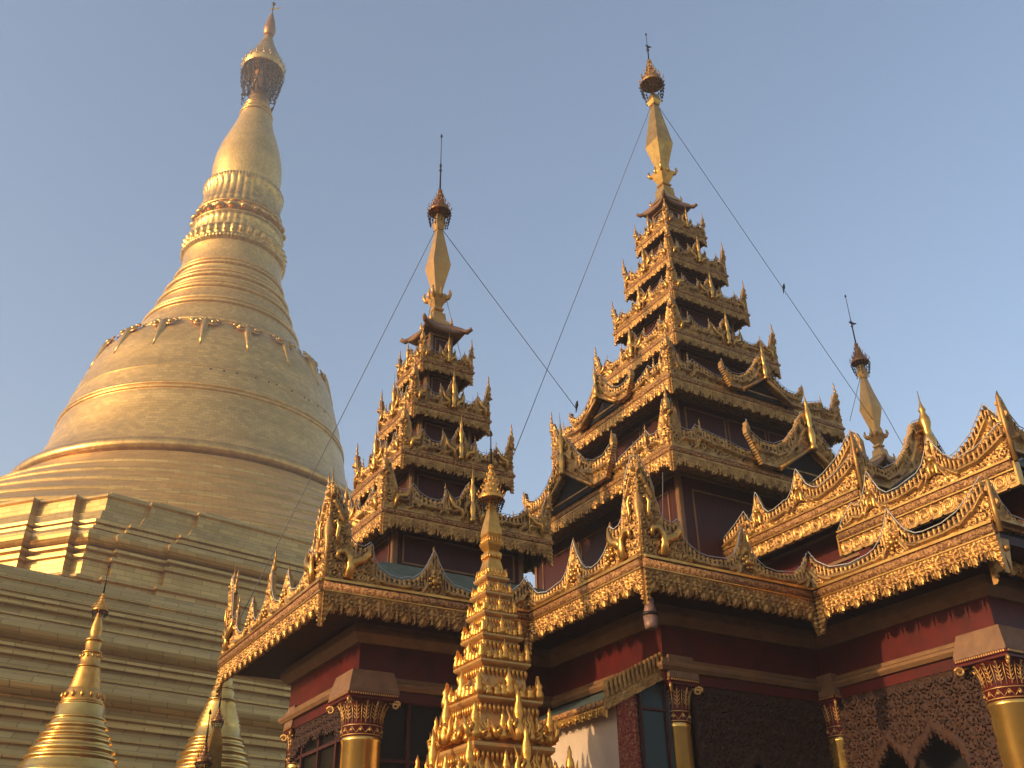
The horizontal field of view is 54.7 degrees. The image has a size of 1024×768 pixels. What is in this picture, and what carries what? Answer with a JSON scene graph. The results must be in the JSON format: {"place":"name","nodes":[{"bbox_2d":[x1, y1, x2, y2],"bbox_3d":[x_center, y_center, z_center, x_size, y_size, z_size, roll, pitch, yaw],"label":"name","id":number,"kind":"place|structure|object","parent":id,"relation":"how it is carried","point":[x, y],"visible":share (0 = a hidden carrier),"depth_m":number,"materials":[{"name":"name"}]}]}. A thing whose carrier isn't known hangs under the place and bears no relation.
{"place":"outdoors","nodes":[
{"label":"outdoors","id":0,"kind":"place"},
{"bbox_2d":[0,0,1023,587],"label":"sky","id":1,"kind":"structure","parent":0,"point":[870,152],"materials":[{"name":"blue"}]},
{"label":"ground","id":2,"kind":"structure","parent":0,"visible":0},
{"bbox_2d":[17,565,117,767],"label":"stupa","id":3,"kind":"object","parent":2,"relation":"on","point":[74,734],"visible":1,"depth_m":22.63,"materials":[{"name":"gold metal"}]},
{"bbox_2d":[0,2,352,767],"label":"great stupa","id":4,"kind":"object","parent":2,"relation":"on","point":[166,472],"visible":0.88,"depth_m":64.10,"materials":[{"name":"gold metal"}]},
{"bbox_2d":[194,709,212,767],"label":"spired shrine","id":5,"kind":"object","parent":2,"relation":"on","point":[204,757],"visible":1,"depth_m":18.15,"materials":[{"name":"gold metal"}]},
{"bbox_2d":[174,651,249,767],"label":"stupa","id":6,"kind":"object","parent":2,"relation":"on","point":[234,754],"visible":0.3,"depth_m":27.21,"materials":[{"name":"gold metal"}]},
{"bbox_2d":[203,685,224,767],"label":"spired shrine","id":7,"kind":"object","parent":2,"relation":"on","point":[214,746],"visible":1,"depth_m":20.14,"materials":[{"name":"gold metal"}]},
{"bbox_2d":[415,430,577,767],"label":"pagoda","id":8,"kind":"object","parent":2,"relation":"on","point":[489,716],"visible":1,"depth_m":12.42,"materials":[{"name":"gold metal"}]},
{"bbox_2d":[215,391,1023,767],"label":"shrine hall","id":9,"kind":"structure","parent":2,"relation":"on","point":[853,607],"depth_m":14.28,"materials":[{"name":"gold stone"}]},
{"bbox_2d":[285,734,340,767],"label":"window","id":10,"kind":"structure","parent":9,"relation":"in","point":[325,752],"depth_m":15.21,"materials":[{"name":"black glass"}]},
{"bbox_2d":[380,704,442,767],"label":"window","id":11,"kind":"structure","parent":9,"relation":"in","point":[407,729],"depth_m":14.58,"materials":[{"name":"black glass"}]},
{"bbox_2d":[313,134,553,584],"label":"tiered tower","id":12,"kind":"structure","parent":9,"relation":"on","point":[418,481],"depth_m":17.62,"materials":[{"name":"metal"}]},
{"bbox_2d":[241,230,435,616],"bbox_3d":[-3.317,0.555,19.537,3.530,8.556,0.015,-6,-30,8],"label":"stay cable","id":13,"kind":"object","parent":12,"relation":"attached to","point":[335,428],"visible":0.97,"depth_m":19.38,"materials":[{"name":"grey metal"}]},
{"bbox_2d":[443,231,576,409],"bbox_3d":[-0.019,-1.367,21.673,3.731,3.201,0.015,21,-37,-34],"label":"stay cable","id":14,"kind":"object","parent":12,"relation":"attached to","point":[511,322],"visible":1,"depth_m":21.66,"materials":[{"name":"grey metal"}]},
{"bbox_2d":[642,598,658,629],"bbox_3d":[1.815,3.020,13.011,0.224,0.405,0.224,16,-34,-27],"label":"hanging lantern","id":15,"kind":"object","parent":9,"relation":"attached to","point":[650,613],"visible":0.96,"depth_m":12.92,"materials":[{"name":"white glass"}]},
{"bbox_2d":[497,33,869,590],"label":"tiered tower","id":16,"kind":"structure","parent":9,"relation":"on","point":[705,411],"depth_m":20.99,"materials":[{"name":"metal"}]},
{"bbox_2d":[514,105,651,452],"bbox_3d":[1.978,-3.217,23.817,4.749,12.012,0.015,16,-34,-27],"label":"stay cable","id":17,"kind":"object","parent":16,"relation":"attached to","point":[579,287],"visible":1,"depth_m":22.87,"materials":[{"name":"grey metal"}]},
{"bbox_2d":[660,109,871,417],"bbox_3d":[6.885,-3.440,27.206,6.252,8.409,0.015,15,-34,-26],"label":"stay cable","id":18,"kind":"object","parent":16,"relation":"attached to","point":[766,264],"visible":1,"depth_m":27.16,"materials":[{"name":"grey metal"}]},
{"bbox_2d":[844,295,895,468],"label":"spire","id":19,"kind":"structure","parent":9,"relation":"on","point":[876,436],"depth_m":26.67,"materials":[{"name":"gold paint"}]},
{"bbox_2d":[874,393,902,444],"bbox_3d":[10.191,0.748,27.122,1.013,1.957,0.015,16,-34,-27],"label":"stay cable","id":20,"kind":"object","parent":19,"relation":"attached to","point":[888,419],"visible":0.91,"depth_m":27.05,"materials":[{"name":"grey metal"}]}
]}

